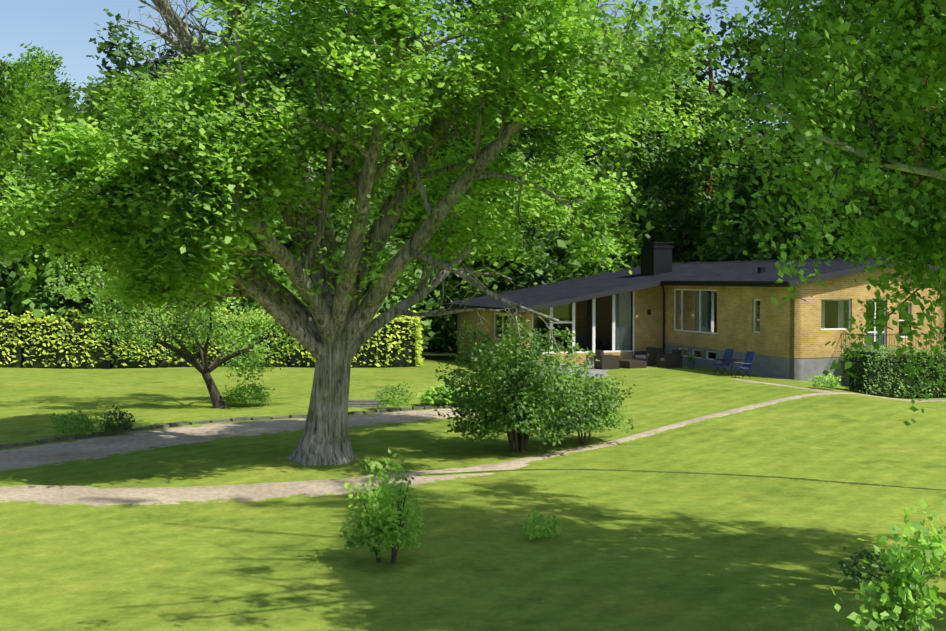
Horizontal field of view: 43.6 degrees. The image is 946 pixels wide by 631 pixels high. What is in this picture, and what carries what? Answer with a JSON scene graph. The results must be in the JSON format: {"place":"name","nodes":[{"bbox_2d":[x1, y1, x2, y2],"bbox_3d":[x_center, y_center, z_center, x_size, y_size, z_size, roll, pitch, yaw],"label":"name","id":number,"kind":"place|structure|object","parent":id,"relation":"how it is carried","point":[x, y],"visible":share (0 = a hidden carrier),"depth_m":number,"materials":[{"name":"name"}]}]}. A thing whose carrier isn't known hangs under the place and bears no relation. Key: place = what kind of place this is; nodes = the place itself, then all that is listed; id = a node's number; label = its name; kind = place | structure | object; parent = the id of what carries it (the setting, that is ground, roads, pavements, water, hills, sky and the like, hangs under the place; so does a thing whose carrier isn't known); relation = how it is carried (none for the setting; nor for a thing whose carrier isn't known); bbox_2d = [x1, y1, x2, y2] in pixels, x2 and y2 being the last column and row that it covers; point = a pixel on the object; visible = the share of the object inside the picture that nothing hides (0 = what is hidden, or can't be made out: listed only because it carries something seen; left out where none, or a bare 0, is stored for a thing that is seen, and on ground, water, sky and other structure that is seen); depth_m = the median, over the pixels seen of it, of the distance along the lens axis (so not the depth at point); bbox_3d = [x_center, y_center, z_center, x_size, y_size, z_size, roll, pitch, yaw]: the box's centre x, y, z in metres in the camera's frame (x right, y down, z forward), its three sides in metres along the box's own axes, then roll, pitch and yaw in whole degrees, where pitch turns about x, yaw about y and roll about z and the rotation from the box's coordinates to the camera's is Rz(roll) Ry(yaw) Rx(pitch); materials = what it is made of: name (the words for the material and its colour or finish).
{"place":"outdoors","nodes":[
{"label":"outdoors","id":0,"kind":"place"},
{"bbox_2d":[2,134,38,162],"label":"forest tree","id":1,"kind":"object","parent":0,"point":[37,146],"depth_m":81.72,"materials":[{"name":"green plant"}]},
{"bbox_2d":[72,82,122,130],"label":"forest tree","id":2,"kind":"object","parent":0,"point":[85,101],"depth_m":76.71,"materials":[{"name":"green plant"}]},
{"bbox_2d":[49,6,275,315],"bbox_3d":[-14.988,-6.578,60.300,12.166,18.055,12.863,0,2,-14],"label":"forest tree","id":3,"kind":"object","parent":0,"point":[121,63],"depth_m":58.64,"materials":[{"name":"green plant"}]},
{"bbox_2d":[0,461,528,506],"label":"gravel path","id":4,"kind":"structure","parent":0,"point":[74,495],"depth_m":23.00,"materials":[{"name":"beige gravel"}]},
{"bbox_2d":[285,137,396,245],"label":"forest tree","id":5,"kind":"object","parent":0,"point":[378,166],"visible":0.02,"depth_m":66.38,"materials":[{"name":"green plant"}]},
{"bbox_2d":[0,0,907,141],"label":"sky","id":6,"kind":"structure","parent":0,"point":[67,27],"materials":[{"name":"blue"}]},
{"bbox_2d":[0,287,945,630],"bbox_3d":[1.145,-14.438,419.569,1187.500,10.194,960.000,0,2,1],"label":"lawn","id":7,"kind":"structure","parent":0,"point":[628,551],"depth_m":20.62,"materials":[{"name":"green plant"}]},
{"bbox_2d":[0,61,33,229],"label":"forest tree","id":8,"kind":"object","parent":7,"relation":"on","point":[8,158],"depth_m":59.59,"materials":[{"name":"green plant"}]},
{"bbox_2d":[0,152,38,317],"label":"tree","id":9,"kind":"object","parent":7,"relation":"on","point":[8,163],"depth_m":61.31,"materials":[{"name":"green plant"}]},
{"bbox_2d":[0,124,50,319],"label":"understory bush","id":10,"kind":"object","parent":7,"relation":"on","point":[3,160],"visible":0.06,"depth_m":58.55,"materials":[{"name":"green plant"}]},
{"bbox_2d":[0,53,55,174],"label":"forest tree","id":11,"kind":"object","parent":7,"relation":"on","point":[23,79],"depth_m":76.38,"materials":[{"name":"green plant"}]},
{"bbox_2d":[1,67,59,158],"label":"forest tree","id":12,"kind":"object","parent":7,"relation":"on","point":[54,86],"depth_m":86.05,"materials":[{"name":"green plant"}]},
{"bbox_2d":[0,42,82,100],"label":"forest tree","id":13,"kind":"object","parent":7,"relation":"on","point":[50,66],"depth_m":111.83,"materials":[{"name":"green plant"}]},
{"bbox_2d":[8,75,89,124],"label":"forest tree","id":14,"kind":"object","parent":7,"relation":"on","point":[62,88],"depth_m":89.83,"materials":[{"name":"green plant"}]},
{"bbox_2d":[0,159,126,342],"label":"tree","id":15,"kind":"object","parent":7,"relation":"on","point":[27,287],"visible":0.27,"depth_m":56.12,"materials":[{"name":"green plant"}]},
{"bbox_2d":[44,408,104,434],"bbox_3d":[-10.354,2.734,30.685,1.525,0.680,1.187,-1,2,-34],"label":"lawn shrub","id":16,"kind":"object","parent":7,"relation":"on","point":[82,421],"visible":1,"depth_m":30.54,"materials":[{"name":"green plant"}]},
{"bbox_2d":[0,70,181,315],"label":"forest tree","id":17,"kind":"object","parent":7,"relation":"on","point":[25,128],"depth_m":56.16,"materials":[{"name":"green plant"}]},
{"bbox_2d":[82,80,105,102],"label":"forest tree","id":18,"kind":"object","parent":7,"relation":"on","point":[94,87],"depth_m":130.79,"materials":[{"name":"green plant"}]},
{"bbox_2d":[95,405,135,432],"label":"lawn shrub","id":19,"kind":"object","parent":7,"relation":"on","point":[110,424],"visible":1,"depth_m":30.84,"materials":[{"name":"green plant"}]},
{"bbox_2d":[38,159,241,359],"bbox_3d":[-15.851,-1.774,59.071,9.200,12.981,11.173,1,2,31],"label":"tree","id":20,"kind":"object","parent":7,"relation":"on","point":[92,266],"visible":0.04,"depth_m":55.84,"materials":[{"name":"green plant"}]},
{"bbox_2d":[36,249,306,408],"bbox_3d":[-8.862,0.380,38.652,9.201,5.525,7.321,0,2,1],"label":"apple tree","id":21,"kind":"object","parent":7,"relation":"on","point":[267,323],"depth_m":37.45,"materials":[{"name":"green plant"}]},
{"bbox_2d":[143,42,235,78],"bbox_3d":[-14.628,-6.072,62.793,6.820,17.001,6.968,0,2,-1],"label":"pine tree","id":22,"kind":"object","parent":7,"relation":"on","point":[163,58],"visible":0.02,"depth_m":60.72,"materials":[{"name":"green plant"}]},
{"bbox_2d":[0,306,424,368],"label":"thuja hedge","id":23,"kind":"object","parent":7,"relation":"on","point":[20,357],"depth_m":54.67,"materials":[{"name":"plant"}]},
{"bbox_2d":[0,405,450,447],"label":"kerb stones","id":24,"kind":"object","parent":7,"relation":"on","point":[63,438],"visible":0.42,"depth_m":33.03,"materials":[{"name":"grey stone"}]},
{"bbox_2d":[0,408,481,470],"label":"gravel drive","id":25,"kind":"object","parent":7,"relation":"on","point":[66,452],"depth_m":30.22,"materials":[{"name":"grey gravel"}]},
{"bbox_2d":[220,380,274,403],"bbox_3d":[-7.475,2.509,38.894,1.863,0.763,1.705,0,2,1],"label":"shrub","id":26,"kind":"object","parent":7,"relation":"on","point":[259,396],"visible":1,"depth_m":38.61,"materials":[{"name":"green plant"}]},
{"bbox_2d":[216,238,305,320],"bbox_3d":[-10.420,-0.698,59.375,6.753,7.947,5.734,-1,2,-38],"label":"understory bush","id":27,"kind":"object","parent":7,"relation":"on","point":[277,268],"visible":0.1,"depth_m":58.16,"materials":[{"name":"green plant"}]},
{"bbox_2d":[245,163,365,312],"bbox_3d":[-9.376,-1.825,63.147,7.771,12.772,9.439,-1,2,-34],"label":"tree","id":28,"kind":"object","parent":7,"relation":"on","point":[336,235],"visible":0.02,"depth_m":60.70,"materials":[{"name":"green plant"}]},
{"bbox_2d":[236,73,400,282],"bbox_3d":[-7.577,-5.310,60.556,9.867,15.665,11.352,-1,2,-28],"label":"forest tree","id":29,"kind":"object","parent":7,"relation":"on","point":[334,166],"depth_m":59.56,"materials":[{"name":"green plant"}]},
{"bbox_2d":[277,16,388,178],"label":"forest tree","id":30,"kind":"object","parent":7,"relation":"on","point":[319,58],"depth_m":71.01,"materials":[{"name":"green plant"}]},
{"bbox_2d":[264,198,436,360],"bbox_3d":[-6.004,-1.469,60.285,7.850,9.723,9.244,1,2,27],"label":"tree","id":31,"kind":"object","parent":7,"relation":"on","point":[387,303],"visible":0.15,"depth_m":59.63,"materials":[{"name":"green plant"}]},
{"bbox_2d":[277,0,425,309],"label":"pine tree","id":32,"kind":"object","parent":7,"relation":"on","point":[390,128],"depth_m":60.14,"materials":[{"name":"green plant"}]},
{"bbox_2d":[0,0,719,465],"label":"oak tree","id":33,"kind":"object","parent":7,"relation":"on","point":[168,228],"depth_m":24.20,"materials":[{"name":"green plant"}]},
{"bbox_2d":[348,400,386,406],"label":"garden steps","id":34,"kind":"structure","parent":7,"relation":"on","point":[361,403],"depth_m":38.54,"materials":[{"name":"stone"}]},
{"bbox_2d":[339,449,426,563],"bbox_3d":[-1.317,2.818,17.271,1.310,1.745,1.539,0,2,1],"label":"shrub","id":35,"kind":"object","parent":7,"relation":"on","point":[380,525],"depth_m":17.14,"materials":[{"name":"green plant"}]},
{"bbox_2d":[372,382,416,407],"bbox_3d":[-2.485,2.487,37.309,1.436,0.765,1.283,0,2,1],"label":"shrub round by steps","id":36,"kind":"object","parent":7,"relation":"on","point":[391,401],"visible":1,"depth_m":37.19,"materials":[{"name":"green plant"}]},
{"bbox_2d":[376,231,416,344],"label":"tree","id":37,"kind":"object","parent":7,"relation":"on","point":[404,276],"depth_m":68.89,"materials":[{"name":"green plant"}]},
{"bbox_2d":[364,37,445,241],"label":"pine tree","id":38,"kind":"object","parent":7,"relation":"on","point":[404,160],"depth_m":74.12,"materials":[{"name":"green plant"}]},
{"bbox_2d":[388,221,442,341],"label":"tree","id":39,"kind":"object","parent":7,"relation":"on","point":[416,288],"depth_m":73.42,"materials":[{"name":"green plant"}]},
{"bbox_2d":[384,61,473,244],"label":"forest tree","id":40,"kind":"object","parent":7,"relation":"on","point":[443,154],"depth_m":78.64,"materials":[{"name":"green plant"}]},
{"bbox_2d":[416,383,462,404],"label":"bush","id":41,"kind":"object","parent":7,"relation":"on","point":[429,396],"visible":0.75,"depth_m":37.93,"materials":[{"name":"green plant"}]},
{"bbox_2d":[402,248,509,351],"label":"understory bush","id":42,"kind":"object","parent":7,"relation":"on","point":[444,324],"visible":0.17,"depth_m":67.24,"materials":[{"name":"green plant"}]},
{"bbox_2d":[411,267,502,337],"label":"understory bush","id":43,"kind":"object","parent":7,"relation":"on","point":[444,296],"depth_m":74.34,"materials":[{"name":"green plant"}]},
{"bbox_2d":[375,49,573,347],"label":"forest tree","id":44,"kind":"object","parent":7,"relation":"on","point":[401,157],"depth_m":68.46,"materials":[{"name":"green plant"}]},
{"bbox_2d":[496,347,541,368],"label":"shrub","id":45,"kind":"object","parent":7,"relation":"on","point":[522,357],"visible":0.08,"depth_m":49.68,"materials":[{"name":"green plant"}]},
{"bbox_2d":[432,312,605,451],"bbox_3d":[1.191,1.649,29.050,4.349,3.515,3.859,0,2,1],"label":"lilac shrub","id":46,"kind":"object","parent":7,"relation":"on","point":[492,418],"depth_m":28.47,"materials":[{"name":"green plant"}]},
{"bbox_2d":[420,110,619,292],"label":"forest tree","id":47,"kind":"object","parent":7,"relation":"on","point":[537,280],"depth_m":66.56,"materials":[{"name":"green plant"}]},
{"bbox_2d":[450,138,617,348],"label":"tree","id":48,"kind":"object","parent":7,"relation":"on","point":[492,262],"visible":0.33,"depth_m":65.51,"materials":[{"name":"green plant"}]},
{"bbox_2d":[485,158,595,290],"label":"understory bush","id":49,"kind":"object","parent":7,"relation":"on","point":[538,252],"depth_m":72.69,"materials":[{"name":"green plant"}]},
{"bbox_2d":[522,508,560,539],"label":"shrub","id":50,"kind":"object","parent":7,"relation":"on","point":[539,532],"visible":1,"depth_m":18.60,"materials":[{"name":"green plant"}]},
{"bbox_2d":[495,17,629,270],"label":"forest tree","id":51,"kind":"object","parent":7,"relation":"on","point":[613,189],"depth_m":72.06,"materials":[{"name":"green plant"}]},
{"bbox_2d":[499,130,654,289],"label":"tree","id":52,"kind":"object","parent":7,"relation":"on","point":[620,215],"visible":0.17,"depth_m":68.46,"materials":[{"name":"green plant"}]},
{"bbox_2d":[565,121,613,182],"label":"pine tree","id":53,"kind":"object","parent":7,"relation":"on","point":[597,153],"depth_m":92.02,"materials":[{"name":"green plant"}]},
{"bbox_2d":[552,356,639,443],"bbox_3d":[2.798,2.151,29.987,3.010,2.316,2.277,-1,2,-24],"label":"lilac shrub","id":54,"kind":"object","parent":7,"relation":"on","point":[604,404],"depth_m":29.66,"materials":[{"name":"green plant"}]},
{"bbox_2d":[570,163,640,267],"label":"forest tree","id":55,"kind":"object","parent":7,"relation":"on","point":[625,232],"depth_m":99.49,"materials":[{"name":"green plant"}]},
{"bbox_2d":[583,226,640,275],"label":"understory bush","id":56,"kind":"object","parent":7,"relation":"on","point":[588,271],"visible":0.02,"depth_m":75.61,"materials":[{"name":"green plant"}]},
{"bbox_2d":[613,142,638,238],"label":"forest tree","id":57,"kind":"object","parent":7,"relation":"on","point":[627,171],"depth_m":124.22,"materials":[{"name":"green plant"}]},
{"bbox_2d":[586,357,695,368],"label":"patio flower pots","id":58,"kind":"object","parent":7,"relation":"on","point":[691,364],"visible":0.44,"depth_m":50.12,"materials":[{"name":"grey ceramic"}]},
{"bbox_2d":[586,350,594,356],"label":"potted plant leaves","id":59,"kind":"object","parent":58,"relation":"on","point":[588,354],"visible":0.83,"depth_m":52.67,"materials":[{"name":"green plant"}]},
{"bbox_2d":[686,353,696,360],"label":"potted plant leaves","id":60,"kind":"object","parent":58,"relation":"on","point":[691,357],"visible":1,"depth_m":50.12,"materials":[{"name":"green plant"}]},
{"bbox_2d":[581,70,727,241],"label":"forest tree","id":61,"kind":"object","parent":7,"relation":"on","point":[651,137],"depth_m":86.54,"materials":[{"name":"green plant"}]},
{"bbox_2d":[567,25,770,269],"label":"forest tree","id":62,"kind":"object","parent":7,"relation":"on","point":[643,225],"depth_m":77.37,"materials":[{"name":"green plant"}]},
{"bbox_2d":[421,0,945,425],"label":"birch tree","id":63,"kind":"object","parent":7,"relation":"on","point":[914,40],"depth_m":12.62,"materials":[{"name":"green plant"}]},
{"bbox_2d":[631,181,736,266],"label":"understory bush","id":64,"kind":"object","parent":7,"relation":"on","point":[672,232],"visible":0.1,"depth_m":73.72,"materials":[{"name":"green plant"}]},
{"bbox_2d":[631,95,748,233],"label":"forest tree","id":65,"kind":"object","parent":7,"relation":"on","point":[745,129],"depth_m":105.84,"materials":[{"name":"green plant"}]},
{"bbox_2d":[456,264,944,363],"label":"brick house walls","id":66,"kind":"structure","parent":7,"relation":"on","point":[791,328],"depth_m":47.66,"materials":[{"name":"yellow brick"}]},
{"bbox_2d":[450,258,893,307],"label":"house roof","id":67,"kind":"structure","parent":66,"relation":"on","point":[681,271],"depth_m":55.24,"materials":[{"name":"black"}]},
{"bbox_2d":[444,260,945,313],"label":"roof fascia","id":68,"kind":"structure","parent":67,"relation":"attached to","point":[658,283],"depth_m":51.82,"materials":[{"name":"black wood"}]},
{"bbox_2d":[494,289,909,359],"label":"window frames","id":69,"kind":"structure","parent":66,"relation":"in","point":[881,337],"depth_m":53.32,"materials":[{"name":"white wood"}]},
{"bbox_2d":[495,290,907,358],"bbox_3d":[8.996,0.354,51.320,4.633,2.992,18.648,-3,3,-55],"label":"window glass","id":70,"kind":"object","parent":69,"relation":"in","point":[708,311],"visible":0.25,"depth_m":52.74,"materials":[{"name":"clear glass"}]},
{"bbox_2d":[648,10,766,210],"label":"pine tree","id":71,"kind":"object","parent":7,"relation":"on","point":[701,77],"depth_m":77.57,"materials":[{"name":"green plant"}]},
{"bbox_2d":[690,73,778,202],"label":"pine tree","id":72,"kind":"object","parent":7,"relation":"on","point":[763,133],"depth_m":86.30,"materials":[{"name":"green plant"}]},
{"bbox_2d":[665,344,848,385],"bbox_3d":[13.823,2.177,51.119,6.980,1.500,10.430,-1,2,-19],"label":"house foundation","id":73,"kind":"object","parent":7,"relation":"on","point":[802,369],"depth_m":46.15,"materials":[{"name":"grey concrete"}]},
{"bbox_2d":[674,169,841,261],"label":"understory bush","id":74,"kind":"object","parent":7,"relation":"on","point":[720,247],"visible":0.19,"depth_m":67.74,"materials":[{"name":"green plant"}]},
{"bbox_2d":[683,121,845,258],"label":"forest tree","id":75,"kind":"object","parent":7,"relation":"on","point":[750,147],"depth_m":74.75,"materials":[{"name":"green plant"}]},
{"bbox_2d":[725,153,808,257],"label":"understory bush","id":76,"kind":"object","parent":7,"relation":"on","point":[747,214],"depth_m":73.93,"materials":[{"name":"green plant"}]},
{"bbox_2d":[727,171,864,260],"bbox_3d":[17.599,-2.431,63.764,7.412,11.654,8.638,0,2,-4],"label":"understory bush","id":77,"kind":"object","parent":7,"relation":"on","point":[790,234],"visible":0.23,"depth_m":63.13,"materials":[{"name":"green plant"}]},
{"bbox_2d":[698,0,927,259],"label":"forest tree","id":78,"kind":"object","parent":7,"relation":"on","point":[748,41],"depth_m":68.05,"materials":[{"name":"green plant"}]},
{"bbox_2d":[808,373,842,388],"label":"hedge shrub","id":79,"kind":"object","parent":7,"relation":"on","point":[830,379],"visible":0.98,"depth_m":40.53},
{"bbox_2d":[717,12,945,255],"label":"forest tree","id":80,"kind":"object","parent":7,"relation":"on","point":[866,193],"depth_m":64.76,"materials":[{"name":"green plant"}]},
{"bbox_2d":[838,546,893,584],"bbox_3d":[5.271,3.317,15.805,0.810,0.488,0.767,0,2,1],"label":"dark shrub","id":81,"kind":"object","parent":7,"relation":"on","point":[861,569],"visible":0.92,"depth_m":15.74,"materials":[{"name":"green plant"}]},
{"bbox_2d":[807,95,945,241],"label":"forest tree","id":82,"kind":"object","parent":7,"relation":"on","point":[928,159],"depth_m":72.14,"materials":[{"name":"green plant"}]},
{"bbox_2d":[830,498,945,630],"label":"bush","id":83,"kind":"object","parent":7,"relation":"on","point":[910,571],"depth_m":8.96,"materials":[{"name":"green plant"}]},
{"bbox_2d":[832,149,945,345],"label":"tree","id":84,"kind":"object","parent":7,"relation":"on","point":[879,211],"visible":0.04,"depth_m":61.89,"materials":[{"name":"green plant"}]},
{"bbox_2d":[838,344,945,398],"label":"trimmed hedge","id":85,"kind":"object","parent":7,"relation":"on","point":[893,386],"depth_m":41.21,"materials":[{"name":"green plant"}]},
{"bbox_2d":[850,197,945,325],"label":"understory bush","id":86,"kind":"object","parent":7,"relation":"on","point":[899,238],"visible":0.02,"depth_m":57.07,"materials":[{"name":"green plant"}]},
{"bbox_2d":[919,146,945,244],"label":"tree","id":87,"kind":"object","parent":7,"relation":"on","point":[941,148],"depth_m":63.89,"materials":[{"name":"green plant"}]},
{"bbox_2d":[929,215,945,351],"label":"tree","id":88,"kind":"object","parent":7,"relation":"on","point":[934,216],"visible":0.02,"depth_m":57.27,"materials":[{"name":"green plant"}]},
{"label":"forest tree trunk","id":89,"kind":"object","parent":7,"relation":"on","visible":0},
{"bbox_2d":[64,88,84,122],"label":"forest tree","id":90,"kind":"object","parent":89,"relation":"attached to","point":[76,105],"depth_m":103.44,"materials":[{"name":"green plant"}]},
{"bbox_3d":[-25.681,-5.635,60.051,8.658,16.434,8.385,1,2,22],"label":"forest tree trunk","id":91,"kind":"object","parent":7,"relation":"on","visible":0},
{"bbox_2d":[0,128,31,312],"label":"forest tree","id":92,"kind":"object","parent":91,"relation":"attached to","point":[6,307],"visible":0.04,"depth_m":57.30,"materials":[{"name":"green plant"}]},
{"bbox_2d":[537,363,791,379],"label":"patio","id":93,"kind":"structure","parent":0,"point":[597,371],"depth_m":48.43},
{"bbox_2d":[594,347,682,369],"bbox_3d":[6.801,1.850,51.336,3.500,0.780,3.000,-1,2,-19],"label":"outdoor sofa","id":94,"kind":"object","parent":93,"relation":"on","point":[654,355],"visible":0.92,"depth_m":50.42,"materials":[{"name":"brown wicker"}]},
{"bbox_2d":[635,355,663,360],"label":"patio lounge cushions","id":95,"kind":"object","parent":94,"relation":"on","point":[644,357],"visible":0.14,"depth_m":52.34,"materials":[{"name":"grey fabric"}]},
{"bbox_2d":[714,349,754,377],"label":"folding chairs","id":96,"kind":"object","parent":93,"relation":"on","point":[729,360],"depth_m":45.88,"materials":[{"name":"black metal"}]},
{"bbox_2d":[713,349,754,368],"bbox_3d":[10.162,1.682,46.036,0.671,0.640,2.200,-1,2,-16],"label":"folding chair fabric","id":97,"kind":"object","parent":96,"relation":"attached to","point":[749,357],"visible":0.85,"depth_m":45.47,"materials":[{"name":"blue fabric"}]},
{"bbox_2d":[416,469,945,492],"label":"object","id":98,"kind":"structure","parent":0,"point":[883,486],"depth_m":25.16,"materials":[{"name":"stone"}]},
{"bbox_2d":[608,65,754,261],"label":"forest tree","id":99,"kind":"object","parent":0,"point":[646,163],"depth_m":74.42,"materials":[{"name":"green plant"}]},
{"bbox_2d":[442,242,945,356],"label":"house gutters","id":100,"kind":"object","parent":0,"point":[656,258],"visible":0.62,"depth_m":57.80,"materials":[{"name":"black metal"}]},
{"bbox_2d":[542,291,846,351],"bbox_3d":[8.986,0.373,54.296,13.400,3.900,19.150,-1,2,-19],"label":"house interior","id":101,"kind":"object","parent":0,"point":[833,320],"depth_m":61.22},
{"bbox_2d":[480,392,945,468],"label":"garden path","id":102,"kind":"structure","parent":0,"point":[634,436],"depth_m":31.64,"materials":[{"name":"beige gravel"}]},
{"bbox_2d":[615,292,843,349],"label":"house curtains","id":103,"kind":"object","parent":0,"point":[626,306],"depth_m":54.48,"materials":[{"name":"white fabric"}]},
{"bbox_2d":[728,379,831,392],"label":"garden path","id":104,"kind":"structure","parent":0,"point":[795,387],"depth_m":41.57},
{"bbox_2d":[846,11,945,216],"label":"pine tree","id":105,"kind":"object","parent":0,"point":[879,130],"depth_m":59.39,"materials":[{"name":"green plant"}]},
{"bbox_2d":[855,80,945,265],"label":"forest tree","id":106,"kind":"object","parent":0,"point":[908,179],"depth_m":59.29,"materials":[{"name":"green plant"}]},
{"bbox_2d":[908,96,945,158],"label":"pine tree","id":107,"kind":"object","parent":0,"point":[932,144],"depth_m":67.80,"materials":[{"name":"green plant"}]},
{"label":"forest tree trunk","id":108,"kind":"object","parent":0,"visible":0},
{"bbox_2d":[81,84,120,114],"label":"forest tree","id":109,"kind":"object","parent":108,"relation":"attached to","point":[90,95],"depth_m":102.02,"materials":[{"name":"green plant"}]}
]}

